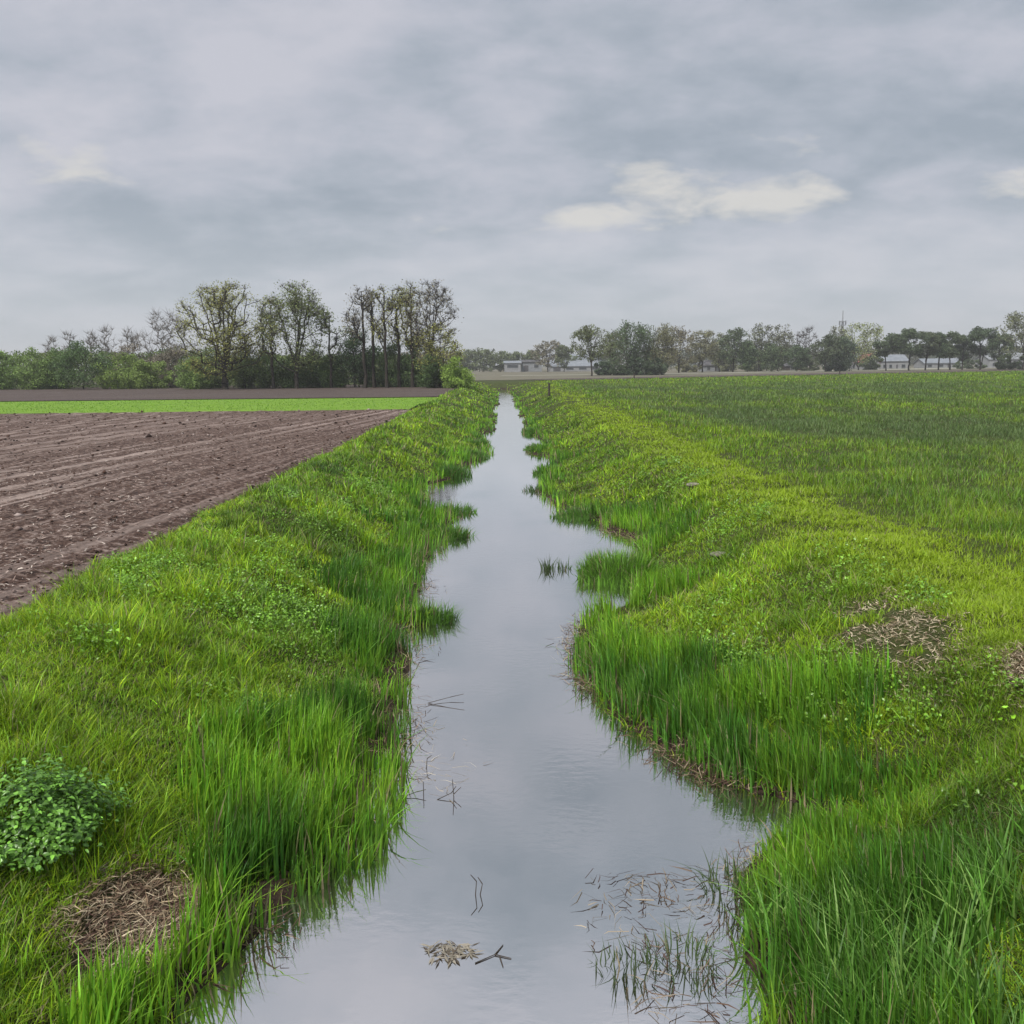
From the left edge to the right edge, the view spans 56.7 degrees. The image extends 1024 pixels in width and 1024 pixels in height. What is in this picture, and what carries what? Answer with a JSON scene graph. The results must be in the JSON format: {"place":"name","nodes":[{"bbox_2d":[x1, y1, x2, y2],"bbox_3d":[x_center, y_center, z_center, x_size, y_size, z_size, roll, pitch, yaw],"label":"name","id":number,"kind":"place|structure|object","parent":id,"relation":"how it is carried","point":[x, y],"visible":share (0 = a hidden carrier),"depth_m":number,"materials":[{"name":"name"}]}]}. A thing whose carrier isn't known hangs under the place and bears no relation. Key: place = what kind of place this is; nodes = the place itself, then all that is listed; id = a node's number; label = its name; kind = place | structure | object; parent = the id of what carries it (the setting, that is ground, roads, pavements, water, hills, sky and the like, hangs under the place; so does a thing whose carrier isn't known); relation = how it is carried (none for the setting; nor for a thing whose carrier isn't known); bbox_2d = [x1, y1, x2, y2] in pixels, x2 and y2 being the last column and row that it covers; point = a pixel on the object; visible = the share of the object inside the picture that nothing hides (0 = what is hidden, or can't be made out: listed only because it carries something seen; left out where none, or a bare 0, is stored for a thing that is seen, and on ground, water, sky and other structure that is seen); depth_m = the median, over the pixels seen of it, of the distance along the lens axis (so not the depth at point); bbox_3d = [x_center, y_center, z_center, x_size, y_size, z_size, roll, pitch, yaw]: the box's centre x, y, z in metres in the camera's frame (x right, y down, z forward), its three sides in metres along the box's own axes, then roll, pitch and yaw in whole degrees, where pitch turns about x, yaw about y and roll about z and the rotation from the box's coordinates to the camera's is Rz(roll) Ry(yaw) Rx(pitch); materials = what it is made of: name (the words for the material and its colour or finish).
{"place":"outdoors","nodes":[
{"label":"outdoors","id":0,"kind":"place"},
{"bbox_2d":[0,409,409,617],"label":"ploughed field","id":1,"kind":"structure","parent":0,"point":[63,499],"depth_m":24.26,"materials":[{"name":"soil"}]},
{"bbox_2d":[0,410,392,593],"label":"crop residue","id":2,"kind":"object","parent":1,"relation":"on","point":[101,494],"visible":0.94,"depth_m":18.92},
{"bbox_2d":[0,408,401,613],"bbox_3d":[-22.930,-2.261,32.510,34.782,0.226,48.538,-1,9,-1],"label":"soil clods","id":3,"kind":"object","parent":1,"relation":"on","point":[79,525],"visible":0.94,"depth_m":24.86,"materials":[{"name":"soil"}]},
{"bbox_2d":[0,397,436,413],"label":"green crop field","id":4,"kind":"structure","parent":0,"point":[206,403],"depth_m":66.18,"materials":[{"name":"plant"}]},
{"bbox_2d":[0,384,455,400],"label":"dark field","id":5,"kind":"structure","parent":0,"point":[98,393],"depth_m":97.29,"materials":[{"name":"soil"}]},
{"bbox_2d":[0,350,24,389],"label":"shrub","id":6,"kind":"object","parent":5,"relation":"on","point":[6,383],"visible":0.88,"depth_m":127.98,"materials":[{"name":"green plant"}]},
{"bbox_2d":[12,346,56,389],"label":"shrub","id":7,"kind":"object","parent":5,"relation":"on","point":[32,373],"visible":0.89,"depth_m":126.94,"materials":[{"name":"green plant"}]},
{"bbox_2d":[38,349,76,388],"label":"shrub","id":8,"kind":"object","parent":5,"relation":"on","point":[52,384],"visible":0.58,"depth_m":128.16,"materials":[{"name":"green plant"}]},
{"bbox_2d":[46,340,113,388],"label":"bush","id":9,"kind":"object","parent":5,"relation":"on","point":[76,353],"visible":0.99,"depth_m":122.76,"materials":[{"name":"green plant"}]},
{"bbox_2d":[91,351,144,388],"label":"shrub","id":10,"kind":"object","parent":5,"relation":"on","point":[112,377],"visible":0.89,"depth_m":124.39,"materials":[{"name":"green plant"}]},
{"bbox_2d":[128,359,174,388],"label":"shrub","id":11,"kind":"object","parent":5,"relation":"on","point":[146,380],"visible":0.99,"depth_m":124.66,"materials":[{"name":"green plant"}]},
{"bbox_2d":[129,307,202,367],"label":"bare tree","id":12,"kind":"object","parent":5,"relation":"on","point":[164,327],"visible":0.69,"depth_m":135.07,"materials":[{"name":"grey plant"}]},
{"bbox_2d":[147,342,189,387],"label":"shrub","id":13,"kind":"object","parent":5,"relation":"on","point":[171,356],"visible":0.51,"depth_m":129.25,"materials":[{"name":"green plant"}]},
{"bbox_2d":[173,356,213,388],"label":"shrub","id":14,"kind":"object","parent":5,"relation":"on","point":[186,383],"visible":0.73,"depth_m":118.42,"materials":[{"name":"green plant"}]},
{"bbox_2d":[171,278,273,389],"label":"oak tree","id":15,"kind":"object","parent":5,"relation":"on","point":[218,305],"visible":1,"depth_m":113.60,"materials":[{"name":"green plant"}]},
{"bbox_2d":[0,347,457,388],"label":"undergrowth","id":16,"kind":"object","parent":5,"relation":"on","point":[113,352],"visible":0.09,"depth_m":134.44,"materials":[{"name":"green plant"}]},
{"bbox_2d":[227,344,268,387],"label":"shrub","id":17,"kind":"object","parent":5,"relation":"on","point":[240,376],"visible":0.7,"depth_m":119.86,"materials":[{"name":"green plant"}]},
{"bbox_2d":[248,349,286,387],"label":"shrub","id":18,"kind":"object","parent":5,"relation":"on","point":[268,378],"visible":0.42,"depth_m":120.69,"materials":[{"name":"green plant"}]},
{"bbox_2d":[248,294,289,388],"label":"slim tree","id":19,"kind":"object","parent":5,"relation":"on","point":[271,360],"visible":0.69,"depth_m":116.01,"materials":[{"name":"green plant"}]},
{"bbox_2d":[250,279,333,388],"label":"twin stemmed tree","id":20,"kind":"object","parent":5,"relation":"on","point":[294,306],"visible":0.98,"depth_m":114.80,"materials":[{"name":"green plant"}]},
{"bbox_2d":[274,354,312,387],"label":"shrub","id":21,"kind":"object","parent":5,"relation":"on","point":[285,382],"visible":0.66,"depth_m":118.39,"materials":[{"name":"green plant"}]},
{"bbox_2d":[177,357,448,388],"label":"undergrowth","id":22,"kind":"object","parent":5,"relation":"on","point":[311,370],"visible":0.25,"depth_m":118.53,"materials":[{"name":"green plant"}]},
{"bbox_2d":[299,349,329,387],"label":"shrub","id":23,"kind":"object","parent":5,"relation":"on","point":[314,382],"visible":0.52,"depth_m":119.44,"materials":[{"name":"green plant"}]},
{"bbox_2d":[310,306,351,387],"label":"slim tree","id":24,"kind":"object","parent":5,"relation":"on","point":[329,331],"visible":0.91,"depth_m":116.74,"materials":[{"name":"green plant"}]},
{"bbox_2d":[316,355,349,387],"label":"shrub","id":25,"kind":"object","parent":5,"relation":"on","point":[338,381],"visible":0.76,"depth_m":118.55,"materials":[{"name":"green plant"}]},
{"bbox_2d":[332,327,374,387],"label":"dense tree","id":26,"kind":"object","parent":5,"relation":"on","point":[352,362],"visible":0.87,"depth_m":117.31,"materials":[{"name":"green plant"}]},
{"bbox_2d":[337,284,380,387],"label":"tall tree","id":27,"kind":"object","parent":5,"relation":"on","point":[355,320],"visible":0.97,"depth_m":113.24,"materials":[{"name":"green plant"}]},
{"bbox_2d":[359,345,390,386],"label":"shrub","id":28,"kind":"object","parent":5,"relation":"on","point":[369,380],"visible":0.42,"depth_m":118.97,"materials":[{"name":"green plant"}]},
{"bbox_2d":[362,286,388,387],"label":"tall tree","id":29,"kind":"object","parent":5,"relation":"on","point":[373,349],"visible":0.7,"depth_m":115.94,"materials":[{"name":"green plant"}]},
{"bbox_2d":[368,284,402,387],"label":"tall tree","id":30,"kind":"object","parent":5,"relation":"on","point":[380,332],"visible":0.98,"depth_m":113.72,"materials":[{"name":"green plant"}]},
{"bbox_2d":[375,342,410,386],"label":"shrub","id":31,"kind":"object","parent":5,"relation":"on","point":[392,371],"visible":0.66,"depth_m":117.73,"materials":[{"name":"green plant"}]},
{"bbox_2d":[383,284,413,386],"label":"tall tree","id":32,"kind":"object","parent":5,"relation":"on","point":[396,330],"visible":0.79,"depth_m":115.81,"materials":[{"name":"green plant"}]},
{"bbox_2d":[393,278,428,386],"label":"tall tree","id":33,"kind":"object","parent":5,"relation":"on","point":[410,343],"visible":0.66,"depth_m":114.54,"materials":[{"name":"green plant"}]},
{"bbox_2d":[394,336,432,386],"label":"shrub","id":34,"kind":"object","parent":5,"relation":"on","point":[407,365],"visible":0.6,"depth_m":116.74,"materials":[{"name":"green plant"}]},
{"bbox_2d":[400,279,463,354],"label":"tall tree","id":35,"kind":"object","parent":5,"relation":"on","point":[426,317],"visible":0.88,"depth_m":112.25,"materials":[{"name":"green plant"}]},
{"bbox_2d":[415,353,448,387],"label":"shrub","id":36,"kind":"object","parent":5,"relation":"on","point":[430,376],"visible":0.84,"depth_m":110.91,"materials":[{"name":"green plant"}]},
{"bbox_2d":[413,321,464,387],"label":"tree","id":37,"kind":"object","parent":5,"relation":"on","point":[438,350],"visible":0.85,"depth_m":110.61,"materials":[{"name":"green plant"}]},
{"bbox_2d":[439,355,475,387],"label":"shrub","id":38,"kind":"object","parent":5,"relation":"on","point":[460,378],"visible":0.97,"depth_m":109.03,"materials":[{"name":"green plant"}]},
{"bbox_2d":[0,381,499,1023],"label":"bank grass","id":39,"kind":"structure","parent":0,"point":[138,621],"depth_m":9.36,"materials":[{"name":"plant"}]},
{"bbox_2d":[174,389,806,1023],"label":"ditch water","id":40,"kind":"structure","parent":0,"point":[546,807],"depth_m":7.17,"materials":[{"name":"liquid"}]},
{"bbox_2d":[392,596,466,624],"bbox_3d":[-1.208,1.377,13.561,1.270,0.416,1.018,-1,9,-1],"label":"reed clump","id":41,"kind":"object","parent":40,"relation":"on","point":[447,616],"visible":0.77,"depth_m":13.44,"materials":[{"name":"green plant"}]},
{"bbox_2d":[418,522,477,540],"bbox_3d":[-1.373,0.355,20.229,1.348,0.401,1.670,7,12,40],"label":"reed clump","id":42,"kind":"object","parent":40,"relation":"on","point":[456,533],"visible":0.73,"depth_m":20.04,"materials":[{"name":"green plant"}]},
{"bbox_2d":[422,500,477,515],"bbox_3d":[-1.582,-0.142,23.448,1.655,0.404,1.541,-1,9,-1],"label":"reed clump","id":43,"kind":"object","parent":40,"relation":"on","point":[464,509],"visible":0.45,"depth_m":23.37,"materials":[{"name":"green plant"}]},
{"bbox_2d":[421,939,483,965],"bbox_3d":[-0.363,2.729,5.890,0.381,0.019,0.293,-3,9,-17],"label":"dead leaf mat","id":44,"kind":"object","parent":40,"relation":"on","point":[458,949],"visible":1,"depth_m":5.89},
{"bbox_2d":[133,451,849,1023],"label":"waterline litter","id":45,"kind":"object","parent":40,"relation":"on","point":[661,753],"visible":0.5,"depth_m":8.67,"materials":[{"name":"plant"}]},
{"bbox_2d":[547,503,608,520],"bbox_3d":[1.776,-0.040,22.600,2.036,0.391,1.469,-1,9,-1],"label":"reed clump","id":46,"kind":"object","parent":40,"relation":"on","point":[576,513],"visible":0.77,"depth_m":22.51,"materials":[{"name":"green plant"}]},
{"bbox_2d":[570,546,674,589],"bbox_3d":[1.758,0.881,16.239,1.885,0.517,2.013,6,11,35],"label":"reed clump","id":47,"kind":"object","parent":40,"relation":"on","point":[599,568],"visible":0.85,"depth_m":16.12,"materials":[{"name":"green plant"}]},
{"bbox_2d":[588,932,659,994],"bbox_3d":[0.691,2.683,5.655,0.436,0.214,0.583,-5,10,-27],"label":"reed clump","id":48,"kind":"object","parent":40,"relation":"on","point":[615,979],"visible":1,"depth_m":5.72,"materials":[{"name":"green plant"}]},
{"bbox_2d":[574,864,758,1021],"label":"floating litter","id":49,"kind":"object","parent":40,"relation":"on","point":[662,940],"visible":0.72,"depth_m":6.02,"materials":[{"name":"plant"}]},
{"bbox_2d":[633,912,740,991],"bbox_3d":[1.044,2.641,5.760,0.672,0.258,0.682,-1,9,-1],"label":"reed clump","id":50,"kind":"object","parent":40,"relation":"on","point":[686,948],"visible":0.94,"depth_m":5.79,"materials":[{"name":"green plant"}]},
{"bbox_2d":[675,847,777,929],"bbox_3d":[1.487,2.471,6.417,1.028,0.383,1.005,-1,9,-1],"label":"reed clump","id":51,"kind":"object","parent":40,"relation":"on","point":[716,879],"visible":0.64,"depth_m":6.54,"materials":[{"name":"green plant"}]},
{"bbox_2d":[0,363,1023,1023],"bbox_3d":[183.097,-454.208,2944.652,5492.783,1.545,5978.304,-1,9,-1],"label":"ground","id":52,"kind":"structure","parent":0,"point":[280,897],"depth_m":10.81,"materials":[{"name":"plant"}]},
{"bbox_2d":[0,746,147,871],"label":"leafy plant","id":53,"kind":"object","parent":52,"relation":"on","point":[68,821],"visible":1,"depth_m":6.20,"materials":[{"name":"green plant"}]},
{"bbox_2d":[28,835,207,985],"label":"reed litter","id":54,"kind":"object","parent":52,"relation":"on","point":[139,915],"visible":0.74,"depth_m":6.03,"materials":[{"name":"plant"}]},
{"bbox_2d":[0,454,410,727],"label":"broadleaf weeds","id":55,"kind":"object","parent":52,"relation":"on","point":[169,559],"visible":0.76,"depth_m":12.02,"materials":[{"name":"green plant"}]},
{"bbox_2d":[183,346,231,387],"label":"shrub","id":56,"kind":"object","parent":52,"relation":"on","point":[219,380],"visible":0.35,"depth_m":123.12,"materials":[{"name":"green plant"}]},
{"bbox_2d":[40,391,498,1023],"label":"reeds","id":57,"kind":"object","parent":52,"relation":"on","point":[242,797],"visible":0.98,"depth_m":7.53,"materials":[{"name":"green plant"}]},
{"bbox_2d":[508,389,1018,1023],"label":"reeds","id":58,"kind":"object","parent":52,"relation":"on","point":[700,697],"visible":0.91,"depth_m":8.12,"materials":[{"name":"green plant"}]},
{"bbox_2d":[508,382,1023,1023],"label":"bank grass","id":59,"kind":"structure","parent":52,"relation":"on","point":[980,604],"depth_m":11.41,"materials":[{"name":"plant"}]},
{"bbox_2d":[619,453,1023,848],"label":"broadleaf weeds","id":60,"kind":"object","parent":52,"relation":"on","point":[740,652],"visible":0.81,"depth_m":10.73,"materials":[{"name":"green plant"}]},
{"bbox_2d":[697,789,1023,1023],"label":"tall sedge","id":61,"kind":"object","parent":52,"relation":"on","point":[971,923],"visible":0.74,"depth_m":5.43,"materials":[{"name":"green plant"}]},
{"bbox_2d":[796,583,1023,707],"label":"dry thatch","id":62,"kind":"object","parent":52,"relation":"on","point":[1014,670],"visible":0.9,"depth_m":9.23,"materials":[{"name":"plant"}]},
{"bbox_2d":[0,0,1023,369],"label":"sky","id":63,"kind":"structure","parent":0,"point":[560,167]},
{"bbox_2d":[18,363,1021,384],"bbox_3d":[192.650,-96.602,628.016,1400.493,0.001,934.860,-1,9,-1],"label":"stubble field","id":64,"kind":"structure","parent":0,"point":[495,374],"depth_m":248.09,"materials":[{"name":"plant"}]},
{"bbox_2d":[530,340,562,371],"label":"deciduous tree","id":65,"kind":"object","parent":64,"relation":"on","point":[544,352],"visible":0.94,"depth_m":344.73,"materials":[{"name":"green plant"}]},
{"bbox_2d":[554,344,573,371],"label":"deciduous tree","id":66,"kind":"object","parent":64,"relation":"on","point":[564,356],"visible":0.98,"depth_m":339.91,"materials":[{"name":"green plant"}]},
{"bbox_2d":[548,354,601,371],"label":"barn","id":67,"kind":"structure","parent":64,"relation":"on","point":[577,364],"depth_m":368.27,"materials":[{"name":"white glass"}]},
{"bbox_2d":[569,324,616,375],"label":"deciduous tree","id":68,"kind":"object","parent":64,"relation":"on","point":[587,333],"visible":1,"depth_m":210.48,"materials":[{"name":"green plant"}]},
{"bbox_2d":[599,331,629,363],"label":"deciduous tree","id":69,"kind":"object","parent":64,"relation":"on","point":[613,350],"visible":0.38,"depth_m":241.31,"materials":[{"name":"green plant"}]},
{"bbox_2d":[606,320,652,374],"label":"deciduous tree","id":70,"kind":"object","parent":64,"relation":"on","point":[630,347],"visible":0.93,"depth_m":217.87,"materials":[{"name":"green plant"}]},
{"bbox_2d":[625,357,652,374],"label":"bush","id":71,"kind":"object","parent":64,"relation":"on","point":[636,371],"visible":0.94,"depth_m":216.97,"materials":[{"name":"green plant"}]},
{"bbox_2d":[630,325,665,370],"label":"deciduous tree","id":72,"kind":"object","parent":64,"relation":"on","point":[649,346],"visible":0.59,"depth_m":219.85,"materials":[{"name":"green plant"}]},
{"bbox_2d":[644,322,682,370],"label":"deciduous tree","id":73,"kind":"object","parent":64,"relation":"on","point":[664,337],"visible":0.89,"depth_m":218.41,"materials":[{"name":"green plant"}]},
{"bbox_2d":[664,325,695,372],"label":"deciduous tree","id":74,"kind":"object","parent":64,"relation":"on","point":[680,333],"visible":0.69,"depth_m":257.95,"materials":[{"name":"green plant"}]},
{"bbox_2d":[687,330,720,372],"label":"deciduous tree","id":75,"kind":"object","parent":64,"relation":"on","point":[705,348],"visible":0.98,"depth_m":263.11,"materials":[{"name":"green plant"}]},
{"bbox_2d":[716,327,749,371],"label":"deciduous tree","id":76,"kind":"object","parent":64,"relation":"on","point":[733,336],"visible":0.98,"depth_m":267.59,"materials":[{"name":"green plant"}]},
{"bbox_2d":[736,340,760,371],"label":"deciduous tree","id":77,"kind":"object","parent":64,"relation":"on","point":[748,360],"visible":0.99,"depth_m":265.79,"materials":[{"name":"green plant"}]},
{"bbox_2d":[746,322,777,370],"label":"deciduous tree","id":78,"kind":"object","parent":64,"relation":"on","point":[759,338],"visible":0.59,"depth_m":280.56,"materials":[{"name":"green plant"}]},
{"bbox_2d":[758,342,787,371],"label":"deciduous tree","id":79,"kind":"object","parent":64,"relation":"on","point":[773,357],"visible":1,"depth_m":264.39,"materials":[{"name":"green plant"}]},
{"bbox_2d":[763,323,795,370],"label":"deciduous tree","id":80,"kind":"object","parent":64,"relation":"on","point":[779,340],"visible":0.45,"depth_m":280.26,"materials":[{"name":"green plant"}]},
{"bbox_2d":[782,344,812,370],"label":"deciduous tree","id":81,"kind":"object","parent":64,"relation":"on","point":[800,353],"visible":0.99,"depth_m":264.07,"materials":[{"name":"green plant"}]},
{"bbox_2d":[602,345,1022,368],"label":"wood","id":82,"kind":"object","parent":64,"relation":"on","point":[914,358],"visible":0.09,"depth_m":477.30,"materials":[{"name":"green plant"}]},
{"bbox_2d":[809,334,843,371],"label":"deciduous tree","id":83,"kind":"object","parent":64,"relation":"on","point":[827,354],"visible":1,"depth_m":252.04,"materials":[{"name":"green plant"}]},
{"bbox_2d":[830,336,858,370],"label":"deciduous tree","id":84,"kind":"object","parent":64,"relation":"on","point":[844,342],"visible":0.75,"depth_m":257.80,"materials":[{"name":"green plant"}]},
{"bbox_2d":[836,322,884,369],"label":"deciduous tree","id":85,"kind":"object","parent":64,"relation":"on","point":[866,348],"visible":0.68,"depth_m":284.74,"materials":[{"name":"green plant"}]},
{"bbox_2d":[872,333,906,370],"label":"pine tree","id":86,"kind":"object","parent":64,"relation":"on","point":[887,346],"visible":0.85,"depth_m":257.72,"materials":[{"name":"green plant"}]},
{"bbox_2d":[879,354,908,368],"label":"house","id":87,"kind":"structure","parent":64,"relation":"on","point":[896,361],"depth_m":327.73,"materials":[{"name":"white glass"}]},
{"bbox_2d":[893,328,930,370],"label":"pine tree","id":88,"kind":"object","parent":64,"relation":"on","point":[906,335],"visible":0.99,"depth_m":253.66,"materials":[{"name":"green plant"}]},
{"bbox_2d":[914,331,941,369],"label":"pine tree","id":89,"kind":"object","parent":64,"relation":"on","point":[930,349],"visible":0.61,"depth_m":258.04,"materials":[{"name":"green plant"}]},
{"bbox_2d":[912,358,961,367],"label":"bungalow","id":90,"kind":"object","parent":64,"relation":"on","point":[931,363],"visible":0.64,"depth_m":343.64,"materials":[{"name":"white glass"}]},
{"bbox_2d":[940,331,965,369],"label":"pine tree","id":91,"kind":"object","parent":64,"relation":"on","point":[956,338],"visible":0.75,"depth_m":262.20,"materials":[{"name":"green plant"}]},
{"bbox_2d":[953,335,977,369],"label":"pine tree","id":92,"kind":"object","parent":64,"relation":"on","point":[971,346],"visible":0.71,"depth_m":262.90,"materials":[{"name":"green plant"}]},
{"bbox_2d":[967,326,1002,369],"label":"pine tree","id":93,"kind":"object","parent":64,"relation":"on","point":[977,333],"visible":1,"depth_m":258.23,"materials":[{"name":"green plant"}]},
{"bbox_2d":[985,333,1015,362],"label":"pine tree","id":94,"kind":"object","parent":64,"relation":"on","point":[1009,344],"visible":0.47,"depth_m":264.60,"materials":[{"name":"green plant"}]},
{"bbox_2d":[501,367,974,375],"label":"pale track","id":95,"kind":"structure","parent":0,"point":[755,372],"depth_m":261.26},
{"bbox_2d":[518,369,1022,379],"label":"dark field","id":96,"kind":"structure","parent":0,"point":[777,374],"depth_m":200.30,"materials":[{"name":"soil"}]},
{"bbox_2d":[994,352,1023,369],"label":"bush","id":97,"kind":"object","parent":96,"relation":"on","point":[1002,364],"visible":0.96,"depth_m":259.71,"materials":[{"name":"green plant"}]},
{"bbox_2d":[995,311,1023,369],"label":"deciduous tree","id":98,"kind":"object","parent":96,"relation":"on","point":[1014,320],"visible":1,"depth_m":247.03,"materials":[{"name":"green plant"}]},
{"bbox_2d":[535,370,1023,607],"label":"meadow grass","id":99,"kind":"structure","parent":0,"point":[1005,520],"depth_m":32.79,"materials":[{"name":"plant"}]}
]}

